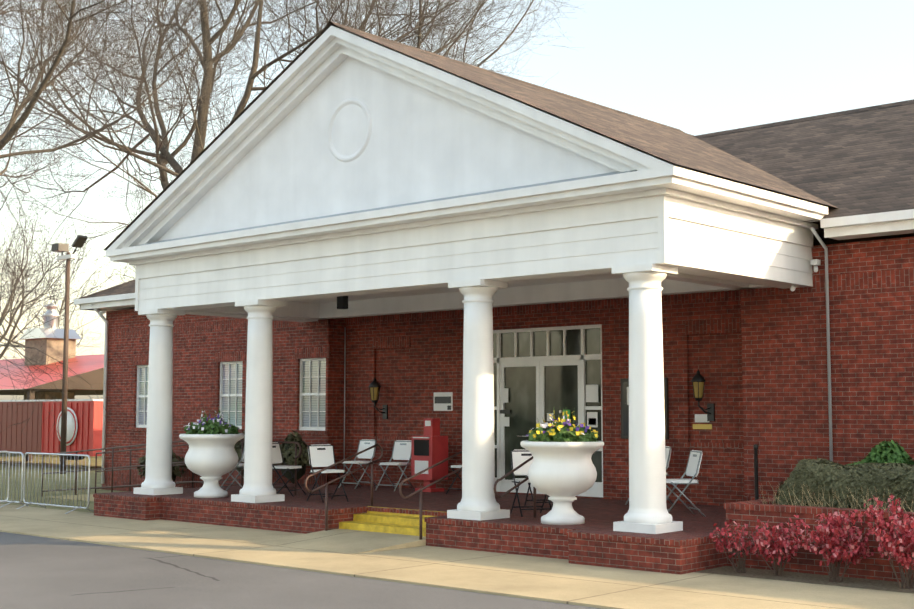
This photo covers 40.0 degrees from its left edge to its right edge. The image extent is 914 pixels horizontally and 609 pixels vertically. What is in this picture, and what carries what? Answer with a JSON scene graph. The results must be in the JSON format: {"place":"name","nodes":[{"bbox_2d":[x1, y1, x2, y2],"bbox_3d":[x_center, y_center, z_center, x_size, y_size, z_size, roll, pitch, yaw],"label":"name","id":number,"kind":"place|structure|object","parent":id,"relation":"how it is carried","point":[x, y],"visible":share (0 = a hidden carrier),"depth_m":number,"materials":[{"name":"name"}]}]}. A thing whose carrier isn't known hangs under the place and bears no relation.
{"place":"outdoors","nodes":[
{"label":"outdoors","id":0,"kind":"place"},
{"bbox_2d":[0,532,601,608],"bbox_3d":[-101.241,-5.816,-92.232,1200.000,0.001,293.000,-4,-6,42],"label":"road","id":1,"kind":"structure","parent":0,"point":[37,572],"depth_m":13.66,"materials":[{"name":"grey asphalt"}]},
{"bbox_2d":[0,504,913,608],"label":"sidewalk","id":2,"kind":"structure","parent":0,"point":[563,581],"depth_m":14.81,"materials":[{"name":"concrete"}]},
{"bbox_2d":[0,451,9,501],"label":"barrier","id":3,"kind":"object","parent":2,"relation":"on","point":[8,475],"visible":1,"depth_m":24.38,"materials":[{"name":"grey metal"}]},
{"bbox_2d":[0,452,28,507],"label":"barrier","id":4,"kind":"object","parent":2,"relation":"on","point":[18,501],"visible":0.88,"depth_m":24.56,"materials":[{"name":"grey metal"}]},
{"bbox_2d":[16,452,93,513],"bbox_3d":[-7.585,3.366,23.730,2.233,1.095,0.694,-4,-6,42],"label":"barrier","id":5,"kind":"object","parent":2,"relation":"on","point":[51,504],"visible":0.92,"depth_m":23.71,"materials":[{"name":"grey metal"}]},
{"bbox_2d":[256,529,425,553],"bbox_3d":[-1.582,3.343,17.785,2.044,0.090,1.650,-4,-6,42],"label":"step pad","id":6,"kind":"object","parent":2,"relation":"on","point":[347,541],"visible":0.86,"depth_m":17.64,"materials":[{"name":"concrete"}]},
{"bbox_2d":[339,506,440,536],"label":"steps","id":7,"kind":"structure","parent":2,"relation":"on","point":[389,522],"depth_m":18.72,"materials":[{"name":"yellow paint"}]},
{"bbox_2d":[94,497,726,574],"bbox_3d":[-0.278,3.460,20.408,12.200,0.355,5.100,-4,-6,42],"label":"porch base","id":8,"kind":"object","parent":2,"relation":"on","point":[672,559],"visible":0.34,"depth_m":16.81,"materials":[{"name":"brick"}]},
{"bbox_2d":[93,483,725,545],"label":"porch floor","id":9,"kind":"structure","parent":8,"relation":"on","point":[600,516],"depth_m":19.34,"materials":[{"name":"brick"}]},
{"bbox_2d":[133,308,184,494],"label":"column","id":10,"kind":"structure","parent":9,"relation":"on","point":[158,480],"depth_m":22.48,"materials":[{"name":"white paint"}]},
{"bbox_2d":[179,408,243,497],"bbox_3d":[-4.262,2.562,21.807,1.120,1.539,1.120,-4,-6,42],"label":"urn","id":11,"kind":"object","parent":9,"relation":"on","point":[211,459],"depth_m":21.50,"materials":[{"name":"white ceramic"}]},
{"bbox_2d":[134,430,309,483],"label":"wall shrubs","id":12,"kind":"object","parent":9,"relation":"on","point":[288,451],"depth_m":24.97,"materials":[{"name":"green plant"}]},
{"bbox_2d":[220,446,244,490],"bbox_3d":[-4.034,2.976,23.008,0.610,0.930,0.475,-1,-5,12],"label":"folding chair","id":13,"kind":"object","parent":9,"relation":"on","point":[239,464],"visible":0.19,"depth_m":22.77,"materials":[{"name":"white plastic"}]},
{"bbox_2d":[231,299,285,502],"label":"column","id":14,"kind":"structure","parent":9,"relation":"on","point":[257,487],"depth_m":20.63,"materials":[{"name":"white paint"}]},
{"bbox_2d":[272,442,305,496],"bbox_3d":[-3.026,2.901,22.112,0.610,0.930,0.475,-2,-5,22],"label":"folding chair","id":15,"kind":"object","parent":9,"relation":"on","point":[277,456],"visible":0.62,"depth_m":22.19,"materials":[{"name":"white plastic"}]},
{"bbox_2d":[306,444,348,502],"bbox_3d":[-2.133,2.783,20.715,0.475,0.930,0.610,3,-6,-33],"label":"folding chair","id":16,"kind":"object","parent":9,"relation":"on","point":[321,455],"visible":0.98,"depth_m":20.86,"materials":[{"name":"white plastic"}]},
{"bbox_2d":[338,439,376,488],"bbox_3d":[-1.909,3.080,24.256,0.475,0.930,0.610,-4,-6,42],"label":"folding chair","id":17,"kind":"object","parent":9,"relation":"on","point":[364,444],"visible":0.83,"depth_m":24.35,"materials":[{"name":"white plastic"}]},
{"bbox_2d":[375,440,414,490],"bbox_3d":[-1.163,3.025,23.592,0.475,0.930,0.610,-4,-6,37],"label":"folding chair","id":18,"kind":"object","parent":9,"relation":"on","point":[401,450],"visible":0.83,"depth_m":23.72,"materials":[{"name":"white plastic"}]},
{"bbox_2d":[411,418,447,491],"bbox_3d":[-0.514,2.780,23.213,0.520,1.340,0.470,-4,-6,42],"label":"newspaper box","id":19,"kind":"object","parent":9,"relation":"on","point":[429,448],"visible":0.96,"depth_m":23.08,"materials":[{"name":"red paint"}]},
{"bbox_2d":[446,465,461,493],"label":"folding chair","id":20,"kind":"object","parent":9,"relation":"on","point":[455,466],"visible":0.23,"depth_m":22.37,"materials":[{"name":"white plastic"}]},
{"bbox_2d":[447,279,509,520],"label":"column","id":21,"kind":"structure","parent":9,"relation":"on","point":[478,501],"depth_m":17.44,"materials":[{"name":"white paint"}]},
{"bbox_2d":[510,450,551,516],"bbox_3d":[1.066,2.556,18.001,0.475,0.930,0.610,1,-5,-13],"label":"folding chair","id":22,"kind":"object","parent":9,"relation":"on","point":[518,457],"visible":0.5,"depth_m":18.18,"materials":[{"name":"white plastic"}]},
{"bbox_2d":[524,475,552,505],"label":"folding chair","id":23,"kind":"object","parent":9,"relation":"on","point":[529,487],"visible":0.15,"depth_m":19.40,"materials":[{"name":"white plastic"}]},
{"bbox_2d":[520,407,603,524],"bbox_3d":[1.406,2.135,16.762,1.120,1.546,1.120,-4,-6,42],"label":"urn","id":24,"kind":"object","parent":9,"relation":"on","point":[562,475],"depth_m":16.45,"materials":[{"name":"white ceramic"}]},
{"bbox_2d":[612,263,682,533],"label":"column","id":25,"kind":"structure","parent":9,"relation":"on","point":[647,513],"depth_m":15.59,"materials":[{"name":"white paint"}]},
{"bbox_2d":[625,446,672,504],"bbox_3d":[3.046,2.716,19.912,0.610,0.930,0.475,3,-6,-33],"label":"folding chair","id":26,"kind":"object","parent":9,"relation":"on","point":[668,449],"visible":0.27,"depth_m":19.88,"materials":[{"name":"white plastic"}]},
{"bbox_2d":[666,450,705,516],"bbox_3d":[3.162,2.545,17.872,0.610,0.930,0.475,1,-5,-8],"label":"folding chair","id":27,"kind":"object","parent":9,"relation":"on","point":[693,462],"visible":0.75,"depth_m":17.79,"materials":[{"name":"white plastic"}]},
{"bbox_2d":[753,444,758,499],"bbox_3d":[4.346,2.532,18.224,0.340,1.000,0.340,-4,-6,42],"label":"stanchion post","id":28,"kind":"object","parent":9,"relation":"on","point":[755,447],"visible":0.48,"depth_m":18.21,"materials":[{"name":"black metal"}]},
{"bbox_2d":[305,444,535,539],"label":"stair handrails","id":29,"kind":"object","parent":2,"relation":"on","point":[325,485],"visible":0.77,"depth_m":17.92,"materials":[{"name":"metal"}]},
{"bbox_2d":[0,453,913,593],"bbox_3d":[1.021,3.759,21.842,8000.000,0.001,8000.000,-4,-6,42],"label":"ground","id":30,"kind":"structure","parent":0,"point":[45,482],"depth_m":33.74,"materials":[{"name":"green plant"}]},
{"bbox_2d":[0,192,101,358],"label":"tree","id":31,"kind":"object","parent":30,"relation":"on","point":[10,339],"visible":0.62,"depth_m":78.04,"materials":[{"name":"brown plant"}]},
{"bbox_2d":[0,399,102,459],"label":"shipping container","id":32,"kind":"object","parent":30,"relation":"on","point":[84,423],"visible":0.69,"depth_m":41.52,"materials":[{"name":"red painted metal"},{"name":"black metal"}]},
{"bbox_2d":[0,303,103,461],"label":"pavilion","id":33,"kind":"structure","parent":30,"relation":"on","point":[91,367],"depth_m":53.84,"materials":[{"name":"red metal"}]},
{"bbox_2d":[0,0,109,271],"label":"tree","id":34,"kind":"object","parent":30,"relation":"on","point":[27,118],"visible":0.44,"depth_m":49.59,"materials":[{"name":"brown plant"}]},
{"bbox_2d":[0,230,115,358],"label":"tree","id":35,"kind":"object","parent":30,"relation":"on","point":[63,303],"visible":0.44,"depth_m":99.59,"materials":[{"name":"brown plant"}]},
{"bbox_2d":[51,235,87,473],"bbox_3d":[-11.780,1.516,37.879,1.364,7.152,0.400,-4,-6,42],"label":"floodlight pole","id":36,"kind":"object","parent":30,"relation":"on","point":[79,241],"visible":1,"depth_m":37.95,"materials":[{"name":"brown"}]},
{"bbox_2d":[47,494,93,500],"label":"ramp","id":37,"kind":"structure","parent":30,"relation":"on","point":[83,497],"depth_m":26.81,"materials":[{"name":"paint"}]},
{"bbox_2d":[77,175,149,326],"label":"tree","id":38,"kind":"object","parent":30,"relation":"on","point":[123,263],"visible":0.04,"depth_m":75.13,"materials":[{"name":"brown plant"}]},
{"bbox_2d":[0,0,261,445],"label":"tree","id":39,"kind":"object","parent":30,"relation":"on","point":[13,125],"visible":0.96,"depth_m":39.07,"materials":[{"name":"brown plant"}]},
{"bbox_2d":[42,438,301,496],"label":"ramp railings","id":40,"kind":"object","parent":30,"relation":"on","point":[177,464],"visible":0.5,"depth_m":26.04,"materials":[{"name":"metal"}]},
{"bbox_2d":[0,0,572,354],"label":"tree","id":41,"kind":"object","parent":30,"relation":"on","point":[173,162],"visible":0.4,"depth_m":52.00,"materials":[{"name":"brown plant"}]},
{"bbox_2d":[0,0,581,287],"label":"tree","id":42,"kind":"object","parent":30,"relation":"on","point":[147,189],"visible":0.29,"depth_m":49.62,"materials":[{"name":"brown plant"}]},
{"bbox_2d":[105,237,913,505],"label":"building walls","id":43,"kind":"structure","parent":30,"relation":"on","point":[764,373],"depth_m":20.25,"materials":[{"name":"brick"}]},
{"bbox_2d":[136,358,325,430],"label":"window frames","id":44,"kind":"structure","parent":43,"relation":"attached to","point":[302,394],"depth_m":27.28,"materials":[{"name":"white wood"}]},
{"bbox_2d":[139,360,325,426],"bbox_3d":[-5.080,1.998,27.594,6.700,1.470,0.001,-4,-6,42],"label":"window glass","id":45,"kind":"object","parent":44,"relation":"in","point":[314,389],"depth_m":27.22,"materials":[{"name":"clear glass"}]},
{"bbox_2d":[368,377,387,418],"bbox_3d":[-1.563,1.840,24.806,0.225,0.840,0.388,-14,-15,71],"label":"lantern","id":46,"kind":"object","parent":43,"relation":"attached to","point":[374,386],"visible":0.98,"depth_m":24.75,"materials":[{"name":"black metal"}]},
{"bbox_2d":[89,227,832,483],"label":"downspouts","id":47,"kind":"object","parent":43,"relation":"attached to","point":[812,229],"visible":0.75,"depth_m":18.22,"materials":[{"name":"grey metal"}]},
{"bbox_2d":[106,165,827,321],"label":"entablature","id":48,"kind":"structure","parent":43,"relation":"on","point":[572,241],"depth_m":17.90,"materials":[{"name":"white paint"}]},
{"bbox_2d":[131,170,636,246],"bbox_3d":[-1.790,-1.368,19.114,10.744,0.118,0.380,-4,-6,42],"label":"pediment flashing","id":49,"kind":"object","parent":48,"relation":"on","point":[526,186],"visible":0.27,"depth_m":18.17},
{"bbox_2d":[157,56,616,240],"bbox_3d":[-1.673,-2.605,19.349,10.716,2.626,0.030,-4,-6,42],"label":"tympanum","id":50,"kind":"object","parent":48,"relation":"on","point":[349,134],"visible":0.98,"depth_m":19.05,"materials":[{"name":"white paint"}]},
{"bbox_2d":[106,26,693,250],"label":"pediment trim","id":51,"kind":"structure","parent":48,"relation":"on","point":[316,63],"depth_m":19.35,"materials":[{"name":"white paint"}]},
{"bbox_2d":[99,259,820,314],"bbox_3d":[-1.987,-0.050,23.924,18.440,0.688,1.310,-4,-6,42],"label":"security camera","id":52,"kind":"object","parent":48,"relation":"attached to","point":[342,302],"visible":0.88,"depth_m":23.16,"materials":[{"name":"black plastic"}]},
{"bbox_2d":[74,209,913,311],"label":"eaves","id":53,"kind":"object","parent":43,"relation":"on","point":[872,225],"visible":0.52,"depth_m":17.60,"materials":[{"name":"white paint"}]},
{"bbox_2d":[88,23,913,297],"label":"roof","id":54,"kind":"structure","parent":53,"relation":"on","point":[856,163],"depth_m":20.52,"materials":[{"name":"brown"}]},
{"bbox_2d":[78,21,913,301],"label":"ridge caps","id":55,"kind":"object","parent":54,"relation":"attached to","point":[726,131],"visible":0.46,"depth_m":24.01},
{"bbox_2d":[102,269,913,500],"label":"soldier courses","id":56,"kind":"object","parent":43,"relation":"attached to","point":[891,278],"visible":0.46,"depth_m":24.49,"materials":[{"name":"brick"}]},
{"bbox_2d":[493,324,602,496],"bbox_3d":[1.492,1.882,22.318,2.800,2.940,0.100,-4,-6,42],"label":"door frame","id":57,"kind":"object","parent":43,"relation":"attached to","point":[596,488],"visible":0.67,"depth_m":22.31,"materials":[{"name":"white wood"}]},
{"bbox_2d":[493,328,601,481],"bbox_3d":[1.492,1.882,22.318,2.800,2.940,0.001,-4,-6,42],"label":"door glass","id":58,"kind":"object","parent":57,"relation":"in","point":[561,388],"depth_m":22.37,"materials":[{"name":"clear glass"}]},
{"bbox_2d":[373,318,743,447],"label":"panel trim","id":59,"kind":"structure","parent":43,"relation":"attached to","point":[714,326],"depth_m":20.11,"materials":[{"name":"brick"}]},
{"bbox_2d":[434,378,711,438],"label":"signs and notices","id":60,"kind":"object","parent":43,"relation":"attached to","point":[443,401],"visible":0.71,"depth_m":21.48,"materials":[{"name":"white paper"}]},
{"bbox_2d":[691,369,714,420],"bbox_3d":[3.896,1.432,19.946,0.225,0.840,0.388,-14,-15,71],"label":"lantern","id":61,"kind":"object","parent":43,"relation":"attached to","point":[698,381],"visible":0.98,"depth_m":19.89,"materials":[{"name":"black metal"}]},
{"bbox_2d":[696,566,913,592],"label":"planter mulch","id":62,"kind":"object","parent":30,"relation":"on","point":[824,580],"visible":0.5,"depth_m":14.09,"materials":[{"name":"brown soil"}]},
{"bbox_2d":[709,519,762,572],"bbox_3d":[3.255,2.809,14.672,0.611,0.644,0.768,1,-5,-16],"label":"red shrub","id":63,"kind":"object","parent":62,"relation":"in","point":[738,543],"visible":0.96,"depth_m":14.59,"materials":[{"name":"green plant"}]},
{"bbox_2d":[746,515,805,575],"bbox_3d":[3.632,2.754,14.344,0.666,0.697,0.584,-2,-5,25],"label":"red shrub","id":64,"kind":"object","parent":62,"relation":"in","point":[781,543],"visible":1,"depth_m":14.26,"materials":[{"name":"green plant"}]},
{"bbox_2d":[751,458,913,512],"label":"hedge","id":65,"kind":"object","parent":62,"relation":"on","point":[818,482],"visible":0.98,"depth_m":14.78,"materials":[{"name":"green plant"}]},
{"bbox_2d":[797,510,875,581],"bbox_3d":[4.168,2.669,13.857,0.762,0.787,0.804,-4,-6,42],"label":"red shrub","id":66,"kind":"object","parent":62,"relation":"in","point":[828,535],"visible":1,"depth_m":13.79,"materials":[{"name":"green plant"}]},
{"bbox_2d":[846,440,913,464],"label":"green shrubs","id":67,"kind":"object","parent":62,"relation":"on","point":[883,452],"visible":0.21,"depth_m":16.65,"materials":[{"name":"green plant"}]},
{"bbox_2d":[850,494,913,588],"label":"red shrub","id":68,"kind":"object","parent":62,"relation":"in","point":[898,544],"visible":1,"depth_m":13.26,"materials":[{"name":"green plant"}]},
{"bbox_2d":[0,0,913,399],"label":"sky","id":69,"kind":"structure","parent":0,"point":[693,67],"materials":[{"name":"white"}]},
{"bbox_2d":[726,509,913,581],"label":"planter wall","id":70,"kind":"structure","parent":0,"point":[876,566],"depth_m":14.55,"materials":[{"name":"red brick"}]},
{"bbox_2d":[724,498,913,518],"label":"planter wall cap","id":71,"kind":"object","parent":70,"relation":"on","point":[757,505],"visible":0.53,"depth_m":14.76,"materials":[{"name":"red brick"}]}
]}

